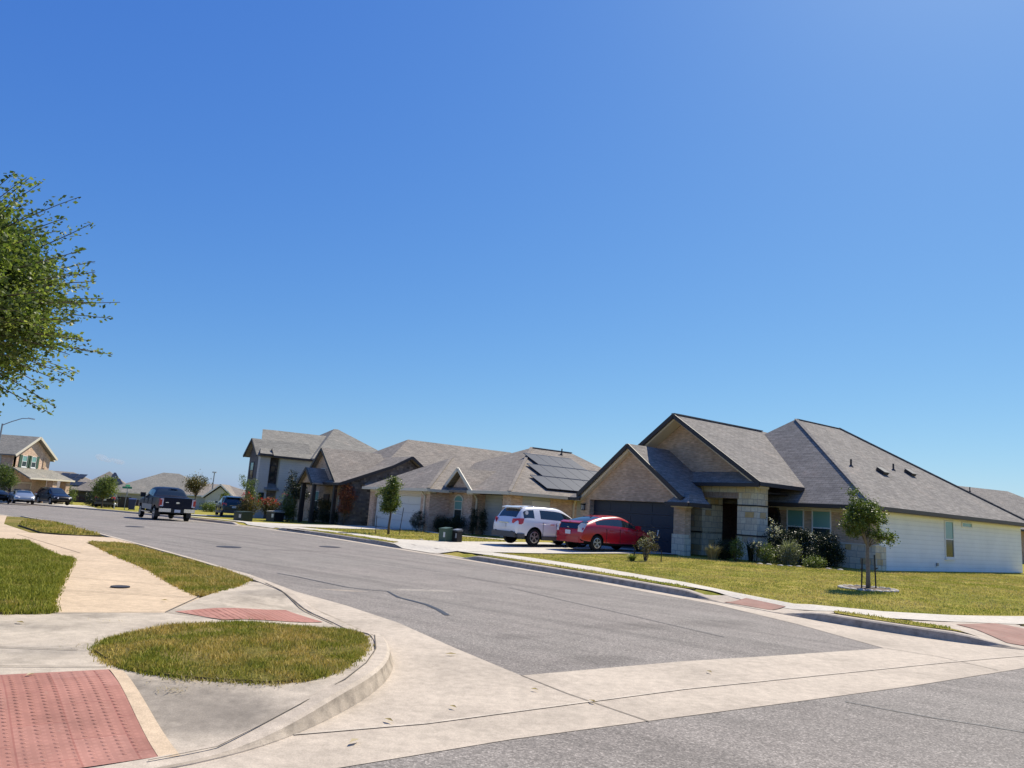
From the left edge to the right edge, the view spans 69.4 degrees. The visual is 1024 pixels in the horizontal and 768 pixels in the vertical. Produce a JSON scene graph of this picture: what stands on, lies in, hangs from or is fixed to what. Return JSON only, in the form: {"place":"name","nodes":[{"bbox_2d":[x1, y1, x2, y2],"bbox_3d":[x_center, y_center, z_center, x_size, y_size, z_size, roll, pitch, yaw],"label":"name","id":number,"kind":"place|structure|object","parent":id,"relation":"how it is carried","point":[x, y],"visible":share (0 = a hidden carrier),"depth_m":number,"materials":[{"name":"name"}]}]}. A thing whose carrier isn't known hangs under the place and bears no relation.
{"place":"outdoors","nodes":[
{"label":"outdoors","id":0,"kind":"place"},
{"bbox_2d":[19,502,93,507],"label":"driveway","id":1,"kind":"structure","parent":0,"point":[62,505],"depth_m":75.46,"materials":[{"name":"concrete"}]},
{"bbox_2d":[35,487,71,504],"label":"suv","id":2,"kind":"object","parent":1,"relation":"on","point":[50,495],"visible":0.98,"depth_m":75.48,"materials":[{"name":"black paint"}]},
{"bbox_2d":[19,534,131,552],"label":"driveway","id":3,"kind":"structure","parent":0,"point":[74,543],"depth_m":19.12,"materials":[{"name":"beige concrete"}]},
{"bbox_2d":[0,515,198,612],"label":"sidewalk","id":4,"kind":"structure","parent":0,"point":[101,569],"depth_m":10.95,"materials":[{"name":"beige concrete"}]},
{"bbox_2d":[4,516,209,597],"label":"ground","id":5,"kind":"structure","parent":0,"point":[11,521],"depth_m":24.67,"materials":[{"name":"green plant"}]},
{"bbox_2d":[0,541,68,613],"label":"grass patch","id":6,"kind":"object","parent":5,"relation":"on","point":[6,601],"visible":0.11,"depth_m":9.10,"materials":[{"name":"plant"}]},
{"bbox_2d":[0,537,76,614],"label":"grass","id":7,"kind":"structure","parent":6,"relation":"on","point":[35,562],"depth_m":10.98,"materials":[{"name":"green plant"}]},
{"bbox_2d":[0,171,119,415],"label":"elm tree","id":8,"kind":"object","parent":5,"relation":"on","point":[25,275],"visible":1,"depth_m":9.40,"materials":[{"name":"green plant"}]},
{"bbox_2d":[19,521,101,535],"bbox_3d":[-15.055,4.613,23.919,1.478,0.049,8.476,12,-13,-40],"label":"grass patch","id":9,"kind":"object","parent":5,"relation":"on","point":[46,532],"visible":0.26,"depth_m":21.11,"materials":[{"name":"plant"}]},
{"bbox_2d":[18,518,99,534],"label":"grass","id":10,"kind":"structure","parent":9,"relation":"on","point":[41,527],"depth_m":22.89,"materials":[{"name":"green plant"}]},
{"bbox_2d":[89,540,252,596],"bbox_3d":[-7.032,3.617,15.025,1.398,0.035,10.314,11,-12,-36],"label":"grass patch","id":11,"kind":"object","parent":5,"relation":"on","point":[187,573],"visible":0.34,"depth_m":13.14,"materials":[{"name":"plant"}]},
{"bbox_2d":[0,560,375,767],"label":"corner pavement","id":12,"kind":"structure","parent":0,"point":[194,715],"depth_m":6.08,"materials":[{"name":"concrete"}]},
{"bbox_2d":[0,668,179,767],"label":"tactile pavement","id":13,"kind":"structure","parent":12,"relation":"on","point":[77,719],"depth_m":4.86,"materials":[{"name":"red concrete"}]},
{"bbox_2d":[84,618,374,686],"bbox_3d":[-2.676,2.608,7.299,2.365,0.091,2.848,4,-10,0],"label":"grass patch","id":14,"kind":"object","parent":12,"relation":"on","point":[249,650],"visible":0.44,"depth_m":6.62,"materials":[{"name":"plant"}]},
{"bbox_2d":[176,608,321,621],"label":"tactile pavement","id":15,"kind":"structure","parent":12,"relation":"on","point":[248,613],"depth_m":9.43,"materials":[{"name":"concrete"}]},
{"bbox_2d":[17,599,710,742],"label":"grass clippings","id":16,"kind":"object","parent":12,"relation":"on","point":[353,739],"depth_m":5.83,"materials":[{"name":"plant"}]},
{"bbox_2d":[191,514,233,516],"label":"driveway","id":17,"kind":"structure","parent":0,"point":[213,515],"depth_m":62.11,"materials":[{"name":"concrete"}]},
{"bbox_2d":[215,496,242,515],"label":"suv","id":18,"kind":"object","parent":17,"relation":"on","point":[227,504],"visible":0.76,"depth_m":61.16,"materials":[{"name":"teal paint"}]},
{"bbox_2d":[236,521,411,529],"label":"driveway","id":19,"kind":"structure","parent":0,"point":[270,525],"depth_m":43.96,"materials":[{"name":"concrete"}]},
{"bbox_2d":[0,503,1023,767],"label":"road","id":20,"kind":"structure","parent":0,"point":[518,621],"depth_m":9.62,"materials":[{"name":"grey asphalt"}]},
{"bbox_2d":[0,488,9,502],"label":"sedan","id":21,"kind":"object","parent":20,"relation":"on","point":[4,496],"visible":0.69,"depth_m":71.08,"materials":[{"name":"blue paint"}]},
{"bbox_2d":[8,489,36,503],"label":"sedan","id":22,"kind":"object","parent":20,"relation":"on","point":[24,495],"visible":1,"depth_m":68.89,"materials":[{"name":"silver metal"}]},
{"bbox_2d":[138,487,195,520],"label":"pickup truck","id":23,"kind":"object","parent":20,"relation":"on","point":[170,502],"visible":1,"depth_m":43.41,"materials":[{"name":"black paint"}]},
{"bbox_2d":[0,514,392,767],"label":"kerb","id":24,"kind":"structure","parent":20,"relation":"on","point":[370,676],"depth_m":5.49,"materials":[{"name":"concrete"}]},
{"bbox_2d":[0,501,1023,649],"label":"kerb","id":25,"kind":"structure","parent":20,"relation":"on","point":[931,633],"depth_m":16.78,"materials":[{"name":"concrete"}]},
{"bbox_2d":[0,0,1023,497],"label":"sky","id":26,"kind":"structure","parent":0,"point":[576,227],"materials":[{"name":"blue"}]},
{"bbox_2d":[1,503,1023,767],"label":"concrete gutter","id":27,"kind":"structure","parent":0,"point":[423,689],"depth_m":7.18,"materials":[{"name":"concrete"}]},
{"bbox_2d":[364,538,670,553],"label":"driveway","id":28,"kind":"structure","parent":0,"point":[513,547],"depth_m":30.22,"materials":[{"name":"concrete"}]},
{"bbox_2d":[491,505,586,546],"bbox_3d":[1.528,6.391,33.274,4.835,1.694,2.200,11,-12,-36],"label":"suv","id":29,"kind":"object","parent":28,"relation":"on","point":[532,525],"visible":0.7,"depth_m":32.00,"materials":[{"name":"white paint"}]},
{"bbox_2d":[556,514,651,551],"bbox_3d":[4.072,6.431,32.011,4.495,1.477,2.080,11,-12,-36],"label":"hatchback","id":30,"kind":"object","parent":28,"relation":"on","point":[595,532],"visible":0.9,"depth_m":31.01,"materials":[{"name":"red paint"}]},
{"bbox_2d":[18,502,1023,636],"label":"lawn","id":31,"kind":"structure","parent":0,"point":[488,537],"depth_m":22.73,"materials":[{"name":"green plant"}]},
{"bbox_2d":[0,461,22,503],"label":"round tree","id":32,"kind":"object","parent":31,"relation":"on","point":[7,479],"visible":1,"depth_m":70.95,"materials":[{"name":"green plant"}]},
{"bbox_2d":[0,434,74,503],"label":"two storey house","id":33,"kind":"structure","parent":31,"relation":"on","point":[31,457],"depth_m":80.95,"materials":[{"name":"beige brick"}]},
{"bbox_2d":[11,482,31,501],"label":"garage door","id":34,"kind":"structure","parent":33,"relation":"in","point":[21,485],"depth_m":79.75,"materials":[{"name":"beige"}]},
{"bbox_2d":[59,484,78,504],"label":"shrub","id":35,"kind":"object","parent":31,"relation":"on","point":[72,496],"visible":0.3,"depth_m":85.36,"materials":[{"name":"green plant"}]},
{"bbox_2d":[46,471,124,502],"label":"ranch house","id":36,"kind":"structure","parent":31,"relation":"on","point":[82,482],"depth_m":119.88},
{"bbox_2d":[81,490,95,505],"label":"shrub","id":37,"kind":"object","parent":31,"relation":"on","point":[91,502],"visible":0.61,"depth_m":82.47,"materials":[{"name":"green plant"}]},
{"bbox_2d":[88,475,120,507],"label":"round tree","id":38,"kind":"object","parent":31,"relation":"on","point":[103,489],"visible":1,"depth_m":72.96,"materials":[{"name":"green plant"}]},
{"bbox_2d":[94,494,119,507],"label":"suv","id":39,"kind":"object","parent":31,"relation":"on","point":[107,501],"visible":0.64,"depth_m":76.07,"materials":[{"name":"black paint"}]},
{"bbox_2d":[93,496,131,507],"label":"wooden fence","id":40,"kind":"object","parent":31,"relation":"on","point":[123,503],"visible":0.19,"depth_m":86.15,"materials":[{"name":"brown"}]},
{"bbox_2d":[128,498,136,509],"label":"wheelie bin","id":41,"kind":"object","parent":31,"relation":"on","point":[132,504],"visible":0.98,"depth_m":68.73,"materials":[{"name":"blue"}]},
{"bbox_2d":[115,473,192,505],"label":"ranch house","id":42,"kind":"structure","parent":31,"relation":"on","point":[146,485],"depth_m":119.45,"materials":[{"name":"grey"}]},
{"bbox_2d":[181,469,212,513],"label":"crape myrtle","id":43,"kind":"object","parent":31,"relation":"on","point":[194,483],"visible":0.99,"depth_m":69.32,"materials":[{"name":"green plant"}]},
{"bbox_2d":[197,501,216,511],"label":"shrub","id":44,"kind":"object","parent":31,"relation":"on","point":[209,507],"visible":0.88,"depth_m":84.06,"materials":[{"name":"green plant"}]},
{"bbox_2d":[185,484,244,510],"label":"ranch house","id":45,"kind":"structure","parent":31,"relation":"on","point":[206,495],"depth_m":109.65,"materials":[{"name":"beige"}]},
{"bbox_2d":[233,511,252,521],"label":"utility box","id":46,"kind":"object","parent":31,"relation":"on","point":[243,515],"visible":0.91,"depth_m":47.96,"materials":[{"name":"green"}]},
{"bbox_2d":[237,491,262,518],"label":"crape myrtle","id":47,"kind":"object","parent":31,"relation":"on","point":[249,503],"visible":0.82,"depth_m":50.20,"materials":[{"name":"green plant"}]},
{"bbox_2d":[238,475,263,505],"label":"sapling tree","id":48,"kind":"object","parent":31,"relation":"on","point":[252,487],"visible":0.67,"depth_m":52.46,"materials":[{"name":"green plant"}]},
{"bbox_2d":[259,495,281,516],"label":"crape myrtle","id":49,"kind":"object","parent":31,"relation":"on","point":[269,504],"visible":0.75,"depth_m":54.23,"materials":[{"name":"red plant"}]},
{"bbox_2d":[266,510,284,521],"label":"utility box","id":50,"kind":"object","parent":31,"relation":"on","point":[274,515],"visible":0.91,"depth_m":53.07,"materials":[{"name":"black plastic"}]},
{"bbox_2d":[277,492,297,521],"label":"bush","id":51,"kind":"object","parent":31,"relation":"on","point":[289,510],"visible":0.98,"depth_m":53.90,"materials":[{"name":"green plant"}]},
{"bbox_2d":[284,469,310,520],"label":"pear tree","id":52,"kind":"object","parent":31,"relation":"on","point":[293,486],"visible":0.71,"depth_m":57.16,"materials":[{"name":"green plant"}]},
{"bbox_2d":[243,429,377,518],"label":"two storey house","id":53,"kind":"structure","parent":31,"relation":"on","point":[276,456],"depth_m":63.32,"materials":[{"name":"beige"}]},
{"bbox_2d":[269,466,275,479],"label":"window","id":54,"kind":"structure","parent":53,"relation":"in","point":[272,469],"depth_m":62.55,"materials":[{"name":"grey glass"}]},
{"bbox_2d":[308,505,322,522],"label":"shrub","id":55,"kind":"object","parent":31,"relation":"on","point":[314,517],"visible":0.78,"depth_m":52.73,"materials":[{"name":"green plant"}]},
{"bbox_2d":[316,509,329,523],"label":"shrub","id":56,"kind":"object","parent":31,"relation":"on","point":[326,515],"visible":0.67,"depth_m":51.99,"materials":[{"name":"green plant"}]},
{"bbox_2d":[315,496,331,522],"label":"shrub","id":57,"kind":"object","parent":31,"relation":"on","point":[325,505],"visible":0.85,"depth_m":53.13,"materials":[{"name":"green plant"}]},
{"bbox_2d":[335,483,358,524],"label":"crape myrtle","id":58,"kind":"object","parent":31,"relation":"on","point":[346,491],"visible":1,"depth_m":51.06,"materials":[{"name":"red plant"}]},
{"bbox_2d":[304,529,397,542],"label":"grass verge","id":59,"kind":"object","parent":31,"relation":"on","point":[352,536],"depth_m":30.90,"materials":[{"name":"plant"}]},
{"bbox_2d":[374,476,404,534],"bbox_3d":[-6.104,6.047,36.709,1.284,2.994,1.676,12,-13,-39],"label":"oak tree","id":60,"kind":"object","parent":31,"relation":"on","point":[390,494],"visible":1,"depth_m":36.45,"materials":[{"name":"green plant"}]},
{"bbox_2d":[294,440,510,525],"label":"stone house","id":61,"kind":"structure","parent":31,"relation":"on","point":[327,472],"depth_m":54.63,"materials":[{"name":"grey stone"}]},
{"bbox_2d":[304,526,505,541],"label":"grass","id":62,"kind":"structure","parent":31,"relation":"on","point":[414,533],"depth_m":36.93,"materials":[{"name":"green plant"}]},
{"bbox_2d":[409,510,425,530],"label":"shrub","id":63,"kind":"object","parent":31,"relation":"on","point":[417,520],"visible":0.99,"depth_m":43.59,"materials":[{"name":"green plant"}]},
{"bbox_2d":[430,515,447,531],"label":"shrub","id":64,"kind":"object","parent":31,"relation":"on","point":[436,520],"visible":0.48,"depth_m":43.63,"materials":[{"name":"green plant"}]},
{"bbox_2d":[438,527,452,541],"bbox_3d":[-2.908,6.631,32.312,0.460,0.740,0.440,-4,-13,38],"label":"trash bin","id":65,"kind":"object","parent":31,"relation":"on","point":[445,534],"visible":0.91,"depth_m":32.18,"materials":[{"name":"green plastic"}]},
{"bbox_2d":[452,529,462,541],"bbox_3d":[-2.411,6.698,32.408,0.360,0.700,0.360,-4,-13,39],"label":"utility box","id":66,"kind":"object","parent":31,"relation":"on","point":[456,535],"visible":0.91,"depth_m":32.30,"materials":[{"name":"black plastic"}]},
{"bbox_2d":[448,513,469,528],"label":"shrub","id":67,"kind":"object","parent":31,"relation":"on","point":[456,519],"visible":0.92,"depth_m":42.31,"materials":[{"name":"green plant"}]},
{"bbox_2d":[467,507,481,534],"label":"shrub","id":68,"kind":"object","parent":31,"relation":"on","point":[473,520],"visible":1,"depth_m":42.13,"materials":[{"name":"green plant"}]},
{"bbox_2d":[362,447,600,538],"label":"brick house","id":69,"kind":"structure","parent":31,"relation":"on","point":[450,487],"depth_m":44.55,"materials":[{"name":"beige"}]},
{"bbox_2d":[375,494,420,529],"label":"garage door","id":70,"kind":"structure","parent":69,"relation":"in","point":[408,501],"depth_m":46.80,"materials":[{"name":"white metal"}]},
{"bbox_2d":[453,494,463,521],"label":"window","id":71,"kind":"structure","parent":69,"relation":"in","point":[458,499],"depth_m":44.01,"materials":[{"name":"teal"}]},
{"bbox_2d":[477,507,487,535],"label":"shrub","id":72,"kind":"object","parent":31,"relation":"on","point":[483,516],"visible":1,"depth_m":41.58,"materials":[{"name":"green plant"}]},
{"bbox_2d":[480,554,695,589],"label":"grass verge","id":73,"kind":"object","parent":31,"relation":"on","point":[565,567],"depth_m":20.06,"materials":[{"name":"plant"}]},
{"bbox_2d":[636,531,658,560],"bbox_3d":[4.935,5.894,27.137,1.047,1.288,0.811,4,-10,0],"label":"crape myrtle","id":74,"kind":"object","parent":31,"relation":"on","point":[642,542],"visible":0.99,"depth_m":27.09,"materials":[{"name":"green plant"}]},
{"bbox_2d":[716,536,733,560],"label":"shrub","id":75,"kind":"object","parent":31,"relation":"on","point":[725,551],"visible":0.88,"depth_m":30.19,"materials":[{"name":"green plant"}]},
{"bbox_2d":[728,536,746,560],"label":"shrub","id":76,"kind":"object","parent":31,"relation":"on","point":[738,551],"visible":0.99,"depth_m":29.93,"materials":[{"name":"green plant"}]},
{"bbox_2d":[744,539,756,561],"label":"yucca plant","id":77,"kind":"object","parent":31,"relation":"on","point":[750,558],"visible":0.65,"depth_m":30.58,"materials":[{"name":"green plant"}]},
{"bbox_2d":[747,540,764,562],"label":"rose bush","id":78,"kind":"object","parent":31,"relation":"on","point":[753,546],"visible":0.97,"depth_m":30.08,"materials":[{"name":"green plant"}]},
{"bbox_2d":[492,552,1023,614],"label":"grass","id":79,"kind":"structure","parent":31,"relation":"on","point":[942,576],"depth_m":22.36,"materials":[{"name":"green plant"}]},
{"bbox_2d":[753,540,777,563],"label":"sage shrub","id":80,"kind":"object","parent":31,"relation":"on","point":[764,553],"visible":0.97,"depth_m":29.86,"materials":[{"name":"green plant"}]},
{"bbox_2d":[761,517,784,561],"bbox_3d":[11.034,6.529,30.951,1.167,2.018,1.230,4,-10,0],"label":"rose bush","id":81,"kind":"object","parent":31,"relation":"on","point":[776,531],"visible":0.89,"depth_m":30.95,"materials":[{"name":"green plant"}]},
{"bbox_2d":[775,525,794,562],"bbox_3d":[11.520,6.775,31.236,1.178,1.701,1.172,4,-10,0],"label":"shrub","id":82,"kind":"object","parent":31,"relation":"on","point":[785,535],"visible":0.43,"depth_m":31.14,"materials":[{"name":"green plant"}]},
{"bbox_2d":[777,538,794,564],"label":"flower spikes","id":83,"kind":"object","parent":31,"relation":"on","point":[786,562],"visible":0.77,"depth_m":29.56,"materials":[{"name":"green plant"}]},
{"bbox_2d":[774,537,802,565],"bbox_3d":[11.159,6.757,29.801,1.244,1.205,1.159,9,-11,-25],"label":"sage shrub","id":84,"kind":"object","parent":31,"relation":"on","point":[793,555],"visible":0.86,"depth_m":29.69,"materials":[{"name":"green plant"}]},
{"bbox_2d":[568,413,1023,572],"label":"brick house","id":85,"kind":"structure","parent":31,"relation":"on","point":[681,485],"depth_m":34.86,"materials":[{"name":"beige stone"}]},
{"bbox_2d":[594,500,673,552],"bbox_3d":[5.764,6.761,35.253,0.042,2.298,5.480,11,-12,-36],"label":"garage door","id":86,"kind":"structure","parent":85,"relation":"in","point":[657,510],"depth_m":34.56,"materials":[{"name":"black metal"}]},
{"bbox_2d":[767,513,777,558],"bbox_3d":[12.398,7.318,35.594,0.080,2.200,1.050,11,-12,-36],"label":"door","id":87,"kind":"structure","parent":85,"relation":"in","point":[774,516],"depth_m":35.49,"materials":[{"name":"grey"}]},
{"bbox_2d":[787,508,803,537],"bbox_3d":[12.937,6.499,33.762,0.065,1.620,0.860,11,-12,-36],"label":"window","id":88,"kind":"structure","parent":85,"relation":"in","point":[795,517],"depth_m":33.82,"materials":[{"name":"teal glass"}]},
{"bbox_2d":[812,509,831,538],"bbox_3d":[13.709,6.377,32.749,0.065,1.620,0.920,11,-12,-36],"label":"window","id":89,"kind":"structure","parent":85,"relation":"in","point":[820,520],"depth_m":32.80,"materials":[{"name":"teal glass"}]},
{"bbox_2d":[944,520,956,559],"bbox_3d":[20.618,7.366,34.836,1.040,1.810,0.110,11,-12,-36],"label":"window","id":90,"kind":"structure","parent":85,"relation":"in","point":[948,525],"depth_m":34.85,"materials":[{"name":"white glass"}]},
{"bbox_2d":[788,525,814,564],"bbox_3d":[12.033,6.757,30.857,1.372,1.681,1.288,4,-10,0],"label":"shrub","id":91,"kind":"object","parent":31,"relation":"on","point":[797,535],"visible":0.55,"depth_m":30.75,"materials":[{"name":"green plant"}]},
{"bbox_2d":[798,530,819,564],"bbox_3d":[12.436,6.795,30.761,1.371,1.624,1.298,4,-10,0],"label":"rose bush","id":92,"kind":"object","parent":31,"relation":"on","point":[811,539],"visible":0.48,"depth_m":30.69,"materials":[{"name":"green plant"}]},
{"bbox_2d":[800,551,829,568],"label":"shrub","id":93,"kind":"object","parent":31,"relation":"on","point":[809,560],"visible":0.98,"depth_m":29.01,"materials":[{"name":"green plant"}]},
{"bbox_2d":[802,542,833,567],"bbox_3d":[12.292,6.917,29.900,1.302,1.079,1.333,4,-10,0],"label":"shrub","id":94,"kind":"object","parent":31,"relation":"on","point":[814,550],"visible":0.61,"depth_m":29.71,"materials":[{"name":"green plant"}]},
{"bbox_2d":[811,528,845,567],"bbox_3d":[12.915,6.725,30.178,1.352,1.628,1.221,-3,-12,33],"label":"shrub","id":95,"kind":"object","parent":31,"relation":"on","point":[820,542],"visible":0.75,"depth_m":30.12,"materials":[{"name":"green plant"}]},
{"bbox_2d":[825,540,846,567],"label":"shrub","id":96,"kind":"object","parent":31,"relation":"on","point":[836,560],"visible":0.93,"depth_m":29.79,"materials":[{"name":"green plant"}]},
{"bbox_2d":[836,483,900,587],"bbox_3d":[9.893,4.293,20.659,1.710,3.006,1.440,10,-11,-31],"label":"live oak tree","id":97,"kind":"object","parent":31,"relation":"on","point":[861,515],"visible":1,"depth_m":20.55,"materials":[{"name":"green plant"}]},
{"bbox_2d":[834,609,963,632],"bbox_3d":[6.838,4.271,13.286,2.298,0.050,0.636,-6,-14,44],"label":"grass verge","id":98,"kind":"object","parent":31,"relation":"on","point":[885,620],"depth_m":13.15,"materials":[{"name":"plant"}]},
{"bbox_2d":[959,486,1023,562],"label":"brick house","id":99,"kind":"structure","parent":31,"relation":"on","point":[1010,502],"depth_m":67.82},
{"bbox_2d":[137,511,1023,623],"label":"sidewalk","id":100,"kind":"structure","parent":0,"point":[971,618],"depth_m":15.44,"materials":[{"name":"concrete"}]},
{"bbox_2d":[700,544,722,559],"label":"feather grass","id":101,"kind":"object","parent":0,"point":[712,552],"depth_m":29.95,"materials":[{"name":"plant"}]},
{"bbox_2d":[707,595,833,612],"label":"corner pavement","id":102,"kind":"structure","parent":0,"point":[726,598],"depth_m":15.14,"materials":[{"name":"concrete"}]},
{"bbox_2d":[727,598,784,609],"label":"tactile pavement","id":103,"kind":"structure","parent":102,"relation":"on","point":[756,603],"depth_m":15.59,"materials":[{"name":"red concrete"}]},
{"bbox_2d":[911,620,1023,646],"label":"corner pavement","id":104,"kind":"structure","parent":0,"point":[969,630],"depth_m":12.96,"materials":[{"name":"concrete"}]},
{"bbox_2d":[957,623,1023,644],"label":"tactile pavement","id":105,"kind":"structure","parent":104,"relation":"on","point":[1009,634],"depth_m":13.02,"materials":[{"name":"red concrete"}]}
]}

